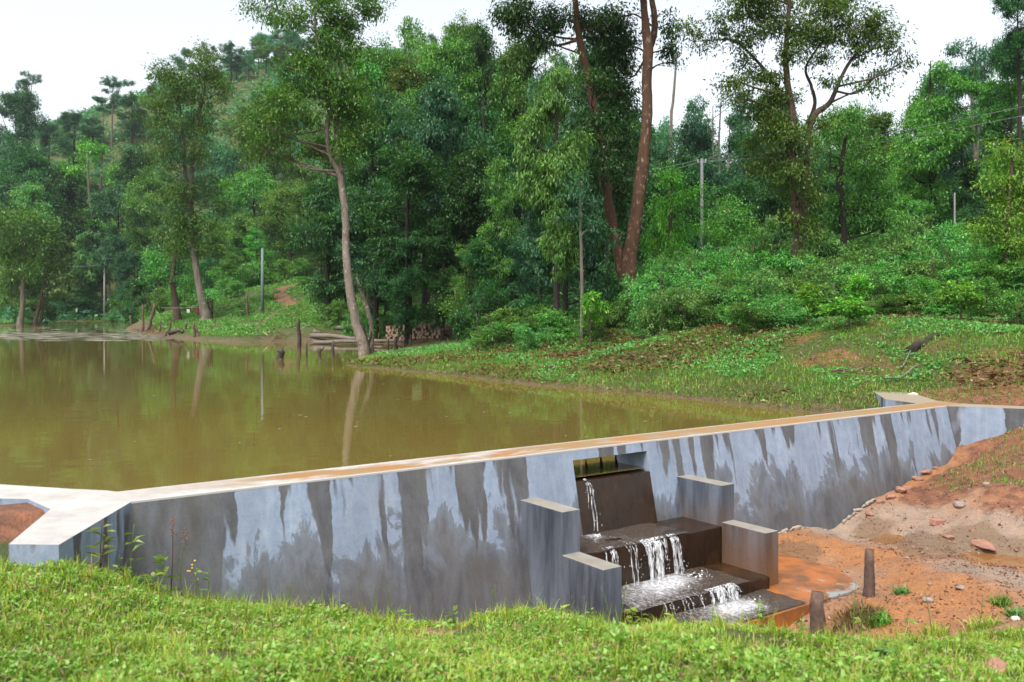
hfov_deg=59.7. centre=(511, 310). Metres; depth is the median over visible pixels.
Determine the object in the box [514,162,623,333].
drooping tree
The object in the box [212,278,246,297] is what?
bush
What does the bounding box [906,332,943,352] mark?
log
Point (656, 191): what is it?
broadleaf tree
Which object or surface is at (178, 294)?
bush
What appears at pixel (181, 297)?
bush
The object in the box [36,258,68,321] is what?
broadleaf tree
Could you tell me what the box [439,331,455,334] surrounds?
firewood log
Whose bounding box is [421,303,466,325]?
bush
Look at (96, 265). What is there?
umbrella crowned tree
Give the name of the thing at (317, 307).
bush
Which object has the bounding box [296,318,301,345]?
stump
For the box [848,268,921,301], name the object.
bush
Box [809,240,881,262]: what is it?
bush
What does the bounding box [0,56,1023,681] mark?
ground
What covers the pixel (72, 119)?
broadleaf tree
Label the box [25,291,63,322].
bush
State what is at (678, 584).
foam
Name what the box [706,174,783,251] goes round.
broadleaf tree
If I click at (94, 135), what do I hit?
bush
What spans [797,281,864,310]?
bush
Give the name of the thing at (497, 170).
columnar tree
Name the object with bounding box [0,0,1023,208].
sky
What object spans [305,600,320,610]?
weed
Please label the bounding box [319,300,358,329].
bush
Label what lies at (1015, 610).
grass tuft
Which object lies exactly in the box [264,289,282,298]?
bush
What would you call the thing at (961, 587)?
stone
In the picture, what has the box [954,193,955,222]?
thin pole
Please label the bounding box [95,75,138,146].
umbrella crowned tree
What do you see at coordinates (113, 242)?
broadleaf tree
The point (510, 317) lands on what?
bush
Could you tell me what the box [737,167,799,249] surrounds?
broadleaf tree
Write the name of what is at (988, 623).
grass tuft
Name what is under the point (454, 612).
weed
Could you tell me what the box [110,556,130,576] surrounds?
weed
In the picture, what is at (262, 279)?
utility pole
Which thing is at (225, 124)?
bush
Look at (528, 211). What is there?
broadleaf tree
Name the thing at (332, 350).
stump
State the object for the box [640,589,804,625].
stream water
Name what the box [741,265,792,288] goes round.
bush
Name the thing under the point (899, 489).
stone
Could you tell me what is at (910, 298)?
bush
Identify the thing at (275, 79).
broadleaf tree
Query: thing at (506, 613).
lawn tall grass
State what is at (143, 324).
stump
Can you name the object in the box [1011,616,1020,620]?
stone
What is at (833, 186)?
broadleaf tree
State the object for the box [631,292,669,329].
bush
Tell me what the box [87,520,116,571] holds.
weed
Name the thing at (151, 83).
open crowned tree
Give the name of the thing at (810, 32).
open crowned tree
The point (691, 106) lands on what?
open crowned tree
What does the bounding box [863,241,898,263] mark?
bush
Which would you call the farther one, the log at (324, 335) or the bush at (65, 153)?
the bush at (65, 153)
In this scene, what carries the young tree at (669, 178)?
on the ground at (16, 520)
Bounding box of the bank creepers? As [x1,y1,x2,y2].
[374,296,1023,385]
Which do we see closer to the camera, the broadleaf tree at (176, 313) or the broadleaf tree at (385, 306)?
the broadleaf tree at (385, 306)
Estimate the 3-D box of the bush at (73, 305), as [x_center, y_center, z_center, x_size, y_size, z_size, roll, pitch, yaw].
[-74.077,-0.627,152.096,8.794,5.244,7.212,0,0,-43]
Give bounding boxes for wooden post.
[809,590,825,636]
[862,548,874,596]
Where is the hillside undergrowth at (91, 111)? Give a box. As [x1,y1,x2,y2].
[0,45,657,323]
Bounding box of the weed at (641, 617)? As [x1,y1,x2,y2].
[633,611,651,624]
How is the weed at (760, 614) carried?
on the ground at (16, 520)
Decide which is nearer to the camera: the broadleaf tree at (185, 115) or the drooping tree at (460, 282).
the drooping tree at (460, 282)
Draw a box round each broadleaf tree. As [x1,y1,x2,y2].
[0,80,48,185]
[0,125,47,301]
[0,137,76,298]
[0,203,29,264]
[0,203,74,326]
[30,118,72,168]
[31,166,101,308]
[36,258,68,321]
[49,233,95,295]
[53,108,93,163]
[72,272,110,314]
[82,116,105,142]
[84,179,161,317]
[105,140,166,280]
[106,246,150,322]
[111,162,182,287]
[114,90,152,144]
[126,232,216,321]
[130,277,151,306]
[143,85,157,100]
[154,105,220,181]
[165,166,216,302]
[165,250,192,290]
[168,47,194,76]
[178,258,193,295]
[185,256,221,294]
[187,231,243,289]
[193,190,256,294]
[196,131,262,255]
[210,209,273,284]
[211,160,293,277]
[216,38,247,83]
[218,252,244,280]
[225,120,296,244]
[232,60,242,78]
[239,54,258,80]
[244,178,324,278]
[246,78,299,249]
[247,36,265,68]
[249,31,263,60]
[255,44,276,75]
[258,33,272,57]
[263,60,323,253]
[272,42,291,65]
[281,33,296,55]
[284,24,307,50]
[295,73,350,186]
[304,216,325,274]
[307,35,330,68]
[311,236,367,324]
[312,23,335,50]
[312,148,399,299]
[323,84,423,316]
[328,178,430,337]
[345,31,412,302]
[345,138,472,339]
[363,280,398,335]
[373,47,469,314]
[380,65,495,316]
[392,25,486,297]
[412,139,533,333]
[415,213,454,303]
[438,8,497,297]
[440,13,509,160]
[455,229,526,322]
[474,175,546,322]
[480,51,566,300]
[489,30,571,301]
[502,127,553,294]
[503,217,560,299]
[521,52,592,191]
[560,157,613,283]
[568,236,612,288]
[597,178,653,264]
[628,175,694,257]
[629,148,713,233]
[649,112,678,166]
[653,109,724,249]
[658,160,720,258]
[672,213,713,255]
[682,118,781,240]
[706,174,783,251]
[707,152,725,251]
[726,162,811,236]
[729,88,802,247]
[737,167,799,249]
[755,218,779,245]
[783,146,855,234]
[788,173,856,241]
[800,102,870,229]
[822,98,897,154]
[845,180,898,244]
[846,100,912,207]
[849,125,917,232]
[869,194,936,240]
[890,173,964,233]
[904,58,982,186]
[913,100,997,226]
[937,156,1013,232]
[953,138,992,214]
[955,36,1023,223]
[960,67,1023,192]
[990,0,1023,233]
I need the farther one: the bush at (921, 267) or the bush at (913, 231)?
the bush at (913, 231)
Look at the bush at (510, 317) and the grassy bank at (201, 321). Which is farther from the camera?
the grassy bank at (201, 321)
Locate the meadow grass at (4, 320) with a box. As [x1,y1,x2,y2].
[0,202,312,323]
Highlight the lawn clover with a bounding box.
[0,559,1023,681]
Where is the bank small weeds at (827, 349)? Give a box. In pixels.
[346,317,1023,411]
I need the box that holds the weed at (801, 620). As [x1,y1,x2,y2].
[792,613,807,630]
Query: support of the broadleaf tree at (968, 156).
on the ground at (16, 520)
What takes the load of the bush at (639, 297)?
on the ground at (16, 520)
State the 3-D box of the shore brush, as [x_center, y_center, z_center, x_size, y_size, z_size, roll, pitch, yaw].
[-17.182,1.441,57.380,39.202,1.729,8.022,0,0,44]
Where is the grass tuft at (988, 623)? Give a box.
[958,613,1005,631]
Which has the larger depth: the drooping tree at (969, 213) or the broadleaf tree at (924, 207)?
the broadleaf tree at (924, 207)
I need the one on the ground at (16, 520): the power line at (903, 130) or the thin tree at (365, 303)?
the thin tree at (365, 303)
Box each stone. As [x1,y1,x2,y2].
[865,510,873,515]
[885,494,895,498]
[894,486,906,493]
[912,476,923,480]
[920,469,931,474]
[922,596,933,602]
[942,534,954,539]
[953,501,966,507]
[955,585,964,589]
[970,539,995,550]
[985,657,1007,674]
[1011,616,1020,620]
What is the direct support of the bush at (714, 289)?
on the ground at (16, 520)
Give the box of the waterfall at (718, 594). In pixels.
[665,583,740,608]
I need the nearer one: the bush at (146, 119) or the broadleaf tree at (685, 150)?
the broadleaf tree at (685, 150)
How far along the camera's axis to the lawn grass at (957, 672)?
4.61 m
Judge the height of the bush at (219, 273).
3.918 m
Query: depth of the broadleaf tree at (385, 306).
51.78 m
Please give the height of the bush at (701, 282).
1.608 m
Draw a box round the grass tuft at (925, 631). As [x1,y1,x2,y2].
[914,621,954,635]
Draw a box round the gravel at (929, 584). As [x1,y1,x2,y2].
[780,403,1023,635]
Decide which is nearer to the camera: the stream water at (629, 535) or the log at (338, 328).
the stream water at (629, 535)
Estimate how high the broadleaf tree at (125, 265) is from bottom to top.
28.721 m
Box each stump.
[142,305,144,331]
[147,304,155,330]
[192,323,196,336]
[246,294,248,315]
[276,348,284,358]
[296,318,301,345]
[331,341,334,355]
[394,336,399,348]
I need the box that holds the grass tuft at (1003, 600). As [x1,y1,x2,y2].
[986,592,1014,607]
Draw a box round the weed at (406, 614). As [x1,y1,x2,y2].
[397,608,417,622]
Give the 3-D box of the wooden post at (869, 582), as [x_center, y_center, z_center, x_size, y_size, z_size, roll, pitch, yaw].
[3.423,2.566,8.546,0.122,0.548,0.117,0,0,0]
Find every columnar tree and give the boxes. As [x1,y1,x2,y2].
[0,179,62,312]
[139,224,178,309]
[234,105,249,143]
[241,227,275,285]
[331,49,394,306]
[382,15,433,291]
[414,217,471,340]
[468,152,521,310]
[582,96,653,301]
[881,93,938,217]
[889,59,983,239]
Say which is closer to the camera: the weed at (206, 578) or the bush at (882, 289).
the weed at (206, 578)
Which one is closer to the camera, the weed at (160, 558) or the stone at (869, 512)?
the weed at (160, 558)
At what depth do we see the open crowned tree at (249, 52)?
240.88 m
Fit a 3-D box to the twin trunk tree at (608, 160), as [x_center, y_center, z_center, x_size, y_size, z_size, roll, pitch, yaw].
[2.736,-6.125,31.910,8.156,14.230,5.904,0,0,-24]
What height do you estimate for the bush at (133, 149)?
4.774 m
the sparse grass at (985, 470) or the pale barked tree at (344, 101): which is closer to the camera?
the sparse grass at (985, 470)
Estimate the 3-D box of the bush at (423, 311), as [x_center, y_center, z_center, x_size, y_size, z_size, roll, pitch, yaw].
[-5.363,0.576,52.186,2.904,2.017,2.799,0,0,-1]
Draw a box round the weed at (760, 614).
[752,601,766,625]
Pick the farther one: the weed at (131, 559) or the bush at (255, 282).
the bush at (255, 282)
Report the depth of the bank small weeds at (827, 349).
19.07 m
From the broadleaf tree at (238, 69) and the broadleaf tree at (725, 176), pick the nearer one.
the broadleaf tree at (725, 176)
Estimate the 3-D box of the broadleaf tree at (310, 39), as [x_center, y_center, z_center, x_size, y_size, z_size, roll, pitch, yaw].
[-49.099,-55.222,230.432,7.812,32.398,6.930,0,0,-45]
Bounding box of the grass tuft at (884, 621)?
[858,608,896,628]
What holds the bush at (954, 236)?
on the ground at (16, 520)
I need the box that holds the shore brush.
[132,320,454,345]
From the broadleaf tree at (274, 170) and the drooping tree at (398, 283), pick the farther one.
the broadleaf tree at (274, 170)
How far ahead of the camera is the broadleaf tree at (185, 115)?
184.02 m
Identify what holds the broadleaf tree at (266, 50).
on the ground at (16, 520)
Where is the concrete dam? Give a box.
[0,391,1023,628]
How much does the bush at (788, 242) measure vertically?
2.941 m
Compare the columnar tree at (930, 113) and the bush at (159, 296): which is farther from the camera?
the bush at (159, 296)
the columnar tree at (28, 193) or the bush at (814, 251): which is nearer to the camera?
the bush at (814, 251)
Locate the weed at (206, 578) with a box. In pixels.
[200,572,209,599]
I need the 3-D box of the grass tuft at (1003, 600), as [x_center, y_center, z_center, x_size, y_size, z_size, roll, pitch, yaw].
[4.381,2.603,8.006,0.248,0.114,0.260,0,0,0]
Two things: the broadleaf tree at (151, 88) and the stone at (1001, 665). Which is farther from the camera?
the broadleaf tree at (151, 88)
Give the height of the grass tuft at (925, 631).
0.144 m
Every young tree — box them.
[622,158,726,260]
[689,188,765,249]
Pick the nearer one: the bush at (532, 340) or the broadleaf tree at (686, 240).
the bush at (532, 340)
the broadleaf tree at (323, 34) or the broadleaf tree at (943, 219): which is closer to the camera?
the broadleaf tree at (943, 219)
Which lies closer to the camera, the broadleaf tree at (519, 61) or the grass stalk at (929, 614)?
the grass stalk at (929, 614)
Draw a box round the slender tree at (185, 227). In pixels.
[125,35,241,320]
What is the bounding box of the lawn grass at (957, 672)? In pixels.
[0,557,1023,681]
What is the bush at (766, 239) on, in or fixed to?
on the ground at (16, 520)
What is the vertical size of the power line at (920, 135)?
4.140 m
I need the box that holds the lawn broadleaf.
[0,562,1021,681]
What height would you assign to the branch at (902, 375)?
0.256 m
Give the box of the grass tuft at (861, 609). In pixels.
[826,595,887,634]
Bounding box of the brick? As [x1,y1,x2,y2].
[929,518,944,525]
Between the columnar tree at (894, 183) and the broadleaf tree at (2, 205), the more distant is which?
the broadleaf tree at (2, 205)
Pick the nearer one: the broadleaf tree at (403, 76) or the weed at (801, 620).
the weed at (801, 620)
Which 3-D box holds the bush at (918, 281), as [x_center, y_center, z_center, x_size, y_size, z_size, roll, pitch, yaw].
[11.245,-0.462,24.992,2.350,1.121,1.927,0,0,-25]
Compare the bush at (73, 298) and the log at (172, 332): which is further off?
the bush at (73, 298)
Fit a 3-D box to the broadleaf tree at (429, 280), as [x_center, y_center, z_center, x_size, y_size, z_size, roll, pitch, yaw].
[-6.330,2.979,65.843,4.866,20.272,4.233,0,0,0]
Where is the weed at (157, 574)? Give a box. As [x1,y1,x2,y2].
[140,572,166,592]
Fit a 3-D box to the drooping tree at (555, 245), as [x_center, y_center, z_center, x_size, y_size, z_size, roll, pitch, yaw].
[1.464,3.801,30.105,3.187,25.170,3.362,0,0,-18]
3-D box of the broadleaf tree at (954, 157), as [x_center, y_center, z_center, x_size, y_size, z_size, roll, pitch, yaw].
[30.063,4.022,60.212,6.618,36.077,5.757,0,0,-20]
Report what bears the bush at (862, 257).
on the ground at (16, 520)
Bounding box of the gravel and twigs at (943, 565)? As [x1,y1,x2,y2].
[781,428,1023,633]
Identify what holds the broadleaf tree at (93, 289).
on the ground at (16, 520)
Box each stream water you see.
[580,523,687,553]
[622,567,747,613]
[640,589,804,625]
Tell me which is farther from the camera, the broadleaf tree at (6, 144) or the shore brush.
the broadleaf tree at (6, 144)
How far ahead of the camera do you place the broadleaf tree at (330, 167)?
70.62 m
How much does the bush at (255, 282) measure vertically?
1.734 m
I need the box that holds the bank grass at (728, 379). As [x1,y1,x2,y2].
[349,313,1023,409]
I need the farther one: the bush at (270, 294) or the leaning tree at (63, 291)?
the leaning tree at (63, 291)
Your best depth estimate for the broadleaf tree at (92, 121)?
205.59 m
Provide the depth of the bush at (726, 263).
29.55 m
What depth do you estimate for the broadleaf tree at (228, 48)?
231.99 m
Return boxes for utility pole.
[103,267,105,320]
[261,248,263,313]
[697,158,706,250]
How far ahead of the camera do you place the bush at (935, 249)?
30.64 m
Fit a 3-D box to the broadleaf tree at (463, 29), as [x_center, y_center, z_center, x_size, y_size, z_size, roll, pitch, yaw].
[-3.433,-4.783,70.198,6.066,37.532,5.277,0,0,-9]
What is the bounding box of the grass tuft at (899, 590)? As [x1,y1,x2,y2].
[887,583,912,594]
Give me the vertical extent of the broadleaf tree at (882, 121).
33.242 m
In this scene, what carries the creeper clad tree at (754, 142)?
on the ground at (16, 520)
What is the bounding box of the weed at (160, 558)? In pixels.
[150,554,180,592]
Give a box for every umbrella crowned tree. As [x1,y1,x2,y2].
[86,245,125,311]
[91,95,116,142]
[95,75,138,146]
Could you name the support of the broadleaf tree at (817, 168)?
on the ground at (16, 520)
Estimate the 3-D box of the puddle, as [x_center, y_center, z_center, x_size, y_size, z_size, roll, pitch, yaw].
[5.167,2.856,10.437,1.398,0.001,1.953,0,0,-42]
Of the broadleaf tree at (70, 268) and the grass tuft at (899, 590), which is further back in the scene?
the broadleaf tree at (70, 268)
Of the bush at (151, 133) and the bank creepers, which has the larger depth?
the bush at (151, 133)
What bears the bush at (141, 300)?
on the ground at (16, 520)
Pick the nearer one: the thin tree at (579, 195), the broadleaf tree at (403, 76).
the thin tree at (579, 195)
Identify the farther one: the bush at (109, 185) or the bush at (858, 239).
the bush at (109, 185)
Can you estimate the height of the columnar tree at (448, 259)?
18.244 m
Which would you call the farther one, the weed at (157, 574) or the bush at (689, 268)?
the bush at (689, 268)
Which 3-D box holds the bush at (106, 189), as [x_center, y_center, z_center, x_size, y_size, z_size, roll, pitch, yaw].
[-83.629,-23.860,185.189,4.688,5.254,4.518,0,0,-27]
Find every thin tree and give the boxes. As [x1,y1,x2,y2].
[337,267,380,351]
[416,254,455,322]
[553,164,609,340]
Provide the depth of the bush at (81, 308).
150.63 m
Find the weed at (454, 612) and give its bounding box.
[445,605,459,625]
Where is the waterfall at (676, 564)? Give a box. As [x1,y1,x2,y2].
[606,534,686,585]
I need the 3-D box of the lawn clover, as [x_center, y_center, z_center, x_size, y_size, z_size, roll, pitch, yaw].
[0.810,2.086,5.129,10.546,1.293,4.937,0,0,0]
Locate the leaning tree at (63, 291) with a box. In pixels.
[28,228,91,326]
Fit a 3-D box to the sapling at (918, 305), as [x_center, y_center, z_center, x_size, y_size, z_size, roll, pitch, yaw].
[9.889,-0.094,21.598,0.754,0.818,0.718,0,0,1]
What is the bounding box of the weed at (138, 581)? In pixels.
[134,577,153,588]
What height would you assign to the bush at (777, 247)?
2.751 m
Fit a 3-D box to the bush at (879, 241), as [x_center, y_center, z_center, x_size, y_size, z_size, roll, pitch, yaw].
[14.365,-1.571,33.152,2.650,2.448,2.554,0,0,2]
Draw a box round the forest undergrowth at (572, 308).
[412,260,649,332]
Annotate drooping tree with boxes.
[65,194,138,313]
[254,147,336,282]
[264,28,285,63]
[277,172,360,321]
[376,230,432,345]
[421,32,438,47]
[437,86,529,325]
[449,243,494,328]
[506,51,598,326]
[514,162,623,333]
[558,16,660,292]
[955,189,1005,233]
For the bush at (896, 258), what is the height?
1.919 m
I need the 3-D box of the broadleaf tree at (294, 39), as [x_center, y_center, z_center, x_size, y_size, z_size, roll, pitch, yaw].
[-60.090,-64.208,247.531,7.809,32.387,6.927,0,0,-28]
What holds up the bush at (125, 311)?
on the ground at (16, 520)
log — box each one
[168,328,183,334]
[309,333,383,342]
[312,339,409,343]
[330,325,382,330]
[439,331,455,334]
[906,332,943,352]
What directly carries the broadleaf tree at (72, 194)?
on the ground at (16, 520)
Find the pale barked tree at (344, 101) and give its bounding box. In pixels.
[227,0,396,353]
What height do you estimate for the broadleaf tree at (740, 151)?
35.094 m
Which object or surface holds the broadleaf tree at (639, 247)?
on the ground at (16, 520)
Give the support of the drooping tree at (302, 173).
on the ground at (16, 520)
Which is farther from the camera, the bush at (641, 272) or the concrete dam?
the bush at (641, 272)
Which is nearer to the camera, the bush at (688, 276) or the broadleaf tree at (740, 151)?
the bush at (688, 276)
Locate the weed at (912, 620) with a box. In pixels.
[899,618,918,636]
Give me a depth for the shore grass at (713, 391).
18.86 m
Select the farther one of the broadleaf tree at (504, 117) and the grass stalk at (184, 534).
the broadleaf tree at (504, 117)
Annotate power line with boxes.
[698,106,1023,159]
[706,115,1023,160]
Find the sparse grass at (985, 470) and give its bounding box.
[932,424,1023,490]
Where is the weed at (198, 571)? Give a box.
[187,560,202,595]
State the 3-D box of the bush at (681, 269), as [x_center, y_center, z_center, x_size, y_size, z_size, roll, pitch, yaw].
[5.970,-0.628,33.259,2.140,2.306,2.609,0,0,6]
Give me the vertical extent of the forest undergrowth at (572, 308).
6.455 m
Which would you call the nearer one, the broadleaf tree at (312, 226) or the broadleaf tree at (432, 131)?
the broadleaf tree at (432, 131)
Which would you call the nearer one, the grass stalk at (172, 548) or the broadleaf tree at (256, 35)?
the grass stalk at (172, 548)
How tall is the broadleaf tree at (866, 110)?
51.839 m
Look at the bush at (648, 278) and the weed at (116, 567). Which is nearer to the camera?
the weed at (116, 567)
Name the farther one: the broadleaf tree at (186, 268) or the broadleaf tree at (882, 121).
the broadleaf tree at (186, 268)
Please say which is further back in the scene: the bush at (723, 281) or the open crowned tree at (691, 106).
the open crowned tree at (691, 106)
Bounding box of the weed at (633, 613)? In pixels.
[624,602,636,625]
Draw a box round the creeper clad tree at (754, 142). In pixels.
[730,127,833,254]
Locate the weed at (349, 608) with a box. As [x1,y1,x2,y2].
[340,602,355,616]
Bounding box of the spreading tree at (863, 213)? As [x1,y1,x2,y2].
[806,99,927,247]
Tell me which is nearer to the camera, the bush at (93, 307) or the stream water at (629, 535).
the stream water at (629, 535)
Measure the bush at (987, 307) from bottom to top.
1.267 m
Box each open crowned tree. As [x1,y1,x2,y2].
[14,70,41,150]
[54,134,155,311]
[144,73,160,85]
[196,41,219,61]
[238,46,253,73]
[270,42,279,62]
[666,0,929,257]
[679,87,755,209]
[933,35,1005,207]
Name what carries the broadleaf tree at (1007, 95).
on the ground at (16, 520)
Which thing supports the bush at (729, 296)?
on the ground at (16, 520)
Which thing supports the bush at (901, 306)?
on the ground at (16, 520)
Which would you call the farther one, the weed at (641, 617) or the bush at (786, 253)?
the bush at (786, 253)
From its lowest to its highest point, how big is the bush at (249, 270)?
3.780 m
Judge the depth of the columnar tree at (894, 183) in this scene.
55.71 m
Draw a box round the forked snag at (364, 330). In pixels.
[349,317,375,352]
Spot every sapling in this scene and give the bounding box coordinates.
[430,285,475,341]
[578,289,609,345]
[645,200,674,269]
[794,281,824,325]
[814,294,875,327]
[841,272,877,321]
[905,290,938,314]
[929,277,986,319]
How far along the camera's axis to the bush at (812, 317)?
24.38 m
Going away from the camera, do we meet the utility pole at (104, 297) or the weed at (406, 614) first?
the weed at (406, 614)
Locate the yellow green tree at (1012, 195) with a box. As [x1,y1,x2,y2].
[950,130,1023,286]
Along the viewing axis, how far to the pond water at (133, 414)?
15.69 m
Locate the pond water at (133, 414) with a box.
[0,321,829,491]
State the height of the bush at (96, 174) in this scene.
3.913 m
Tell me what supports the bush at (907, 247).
on the ground at (16, 520)
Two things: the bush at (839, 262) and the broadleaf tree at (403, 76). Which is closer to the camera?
the bush at (839, 262)
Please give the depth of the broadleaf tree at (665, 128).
111.06 m
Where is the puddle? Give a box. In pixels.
[865,533,1023,567]
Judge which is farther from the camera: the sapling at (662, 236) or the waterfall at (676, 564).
the sapling at (662, 236)
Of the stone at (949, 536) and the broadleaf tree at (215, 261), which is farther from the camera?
the broadleaf tree at (215, 261)
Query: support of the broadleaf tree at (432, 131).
on the ground at (16, 520)
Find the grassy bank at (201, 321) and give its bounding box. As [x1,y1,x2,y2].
[140,274,508,336]
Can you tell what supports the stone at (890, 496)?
on the ground at (16, 520)
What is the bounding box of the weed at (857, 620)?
[852,616,866,634]
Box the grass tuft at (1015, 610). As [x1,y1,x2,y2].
[1002,605,1023,619]
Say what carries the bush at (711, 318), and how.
on the ground at (16, 520)
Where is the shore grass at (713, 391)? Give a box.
[348,354,923,410]
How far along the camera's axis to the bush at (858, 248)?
33.24 m
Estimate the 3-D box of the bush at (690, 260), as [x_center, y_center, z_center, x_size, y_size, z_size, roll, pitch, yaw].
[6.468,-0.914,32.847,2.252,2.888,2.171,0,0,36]
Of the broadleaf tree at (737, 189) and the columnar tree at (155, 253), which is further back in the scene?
the columnar tree at (155, 253)
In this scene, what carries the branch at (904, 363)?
on the ground at (16, 520)
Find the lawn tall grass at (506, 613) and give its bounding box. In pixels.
[76,545,1022,644]
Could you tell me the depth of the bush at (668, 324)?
27.51 m
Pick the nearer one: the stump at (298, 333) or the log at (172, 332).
the stump at (298, 333)
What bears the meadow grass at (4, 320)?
on the ground at (16, 520)
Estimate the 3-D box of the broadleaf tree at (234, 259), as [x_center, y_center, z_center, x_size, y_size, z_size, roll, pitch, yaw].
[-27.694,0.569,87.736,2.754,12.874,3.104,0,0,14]
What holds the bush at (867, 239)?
on the ground at (16, 520)
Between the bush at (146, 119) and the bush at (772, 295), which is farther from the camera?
the bush at (146, 119)
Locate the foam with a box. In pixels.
[595,534,765,610]
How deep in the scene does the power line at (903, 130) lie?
33.91 m
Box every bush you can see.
[0,294,38,323]
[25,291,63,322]
[48,297,87,313]
[49,301,83,319]
[57,144,81,152]
[57,292,98,314]
[60,150,91,164]
[66,294,90,316]
[66,297,108,315]
[72,306,101,317]
[78,130,106,141]
[80,293,118,319]
[84,168,103,176]
[87,293,123,314]
[88,148,106,165]
[89,171,109,182]
[89,180,112,190]
[102,183,115,196]
[106,289,142,320]
[113,120,144,140]
[118,291,152,323]
[122,144,141,157]
[125,294,161,325]
[130,112,155,125]
[135,284,181,319]
[145,126,167,138]
[149,171,175,180]
[164,273,203,306]
[165,288,196,309]
[179,296,197,311]
[205,265,247,296]
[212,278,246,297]
[218,115,235,129]
[220,120,235,135]
[222,260,268,289]
[222,323,237,326]
[231,300,255,313]
[241,278,270,286]
[259,257,308,284]
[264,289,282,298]
[267,265,322,284]
[291,276,314,283]
[302,286,340,315]
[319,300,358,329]
[339,312,361,336]
[360,317,385,338]
[373,313,400,333]
[402,303,433,324]
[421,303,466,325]
[443,284,512,340]
[460,313,487,340]
[467,304,551,343]
[467,321,508,344]
[506,322,549,350]
[507,292,562,335]
[530,308,587,344]
[574,303,624,338]
[584,276,627,327]
[605,300,635,329]
[610,261,672,292]
[611,262,670,325]
[619,270,689,329]
[625,283,668,338]
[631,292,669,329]
[635,287,692,337]
[637,255,686,292]
[654,252,715,274]
[655,270,700,293]
[660,247,709,290]
[660,285,724,329]
[661,284,728,326]
[664,263,701,293]
[664,289,713,327]
[666,271,709,291]
[681,269,742,320]
[685,273,740,305]
[692,250,753,300]
[693,249,756,288]
[694,282,767,312]
[698,243,735,276]
[712,287,768,324]
[714,303,768,331]
[715,242,776,270]
[717,234,772,252]
[721,301,787,330]
[725,235,763,267]
[730,213,785,261]
[733,269,786,319]
[737,261,767,283]
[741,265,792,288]
[743,247,795,280]
[747,290,808,322]
[747,297,813,325]
[748,293,817,310]
[752,240,791,272]
[767,245,818,270]
[769,255,820,280]
[773,235,813,252]
[775,277,830,303]
[776,263,843,297]
[779,253,837,284]
[779,293,833,319]
[787,230,849,273]
[792,246,850,276]
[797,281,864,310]
[805,275,852,303]
[808,231,850,264]
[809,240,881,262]
[810,305,855,316]
[823,251,874,268]
[826,259,857,278]
[827,262,893,292]
[827,274,885,299]
[830,275,884,298]
[831,230,877,251]
[831,248,884,274]
[841,239,894,264]
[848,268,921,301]
[849,250,923,284]
[851,302,905,314]
[855,227,910,245]
[861,293,913,313]
[862,236,905,257]
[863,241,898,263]
[866,299,919,313]
[867,238,933,267]
[869,260,934,276]
[871,230,950,265]
[874,273,954,307]
[883,257,963,295]
[887,212,956,244]
[890,294,928,305]
[894,253,962,274]
[895,243,958,270]
[900,220,978,272]
[902,284,989,309]
[910,220,1014,281]
[911,289,967,313]
[926,273,975,287]
[926,294,976,315]
[932,243,1020,291]
[957,275,1023,315]
[965,238,1002,251]
[970,259,1023,296]
[986,284,1022,295]
[986,292,1023,323]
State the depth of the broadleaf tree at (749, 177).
83.26 m
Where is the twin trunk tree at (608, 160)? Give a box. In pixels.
[482,0,694,324]
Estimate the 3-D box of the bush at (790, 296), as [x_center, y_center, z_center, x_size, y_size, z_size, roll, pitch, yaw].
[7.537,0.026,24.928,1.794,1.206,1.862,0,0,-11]
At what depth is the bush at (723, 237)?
38.82 m
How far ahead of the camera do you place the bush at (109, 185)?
185.22 m
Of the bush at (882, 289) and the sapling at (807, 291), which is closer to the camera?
the sapling at (807, 291)
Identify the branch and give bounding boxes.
[831,362,874,371]
[884,364,922,378]
[900,350,910,367]
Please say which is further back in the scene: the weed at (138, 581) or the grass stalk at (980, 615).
the grass stalk at (980, 615)
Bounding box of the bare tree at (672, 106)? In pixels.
[664,34,689,162]
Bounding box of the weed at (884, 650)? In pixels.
[863,640,904,665]
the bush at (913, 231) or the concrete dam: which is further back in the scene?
the bush at (913, 231)
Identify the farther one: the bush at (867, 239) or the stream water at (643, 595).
the bush at (867, 239)
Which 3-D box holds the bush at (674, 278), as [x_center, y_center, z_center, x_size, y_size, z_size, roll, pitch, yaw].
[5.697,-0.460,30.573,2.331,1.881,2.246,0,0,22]
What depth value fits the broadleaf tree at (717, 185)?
85.25 m
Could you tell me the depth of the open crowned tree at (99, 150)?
149.34 m
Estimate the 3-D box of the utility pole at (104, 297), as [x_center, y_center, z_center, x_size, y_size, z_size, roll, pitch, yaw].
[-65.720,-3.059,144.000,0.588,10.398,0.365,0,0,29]
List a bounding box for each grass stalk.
[169,516,177,592]
[180,528,187,596]
[620,581,626,619]
[853,587,855,635]
[925,591,931,635]
[977,597,982,631]
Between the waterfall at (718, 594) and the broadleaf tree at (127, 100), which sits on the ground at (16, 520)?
the broadleaf tree at (127, 100)
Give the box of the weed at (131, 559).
[124,528,149,579]
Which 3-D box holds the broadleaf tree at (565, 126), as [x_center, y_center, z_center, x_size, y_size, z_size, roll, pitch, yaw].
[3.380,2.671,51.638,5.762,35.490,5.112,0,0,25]

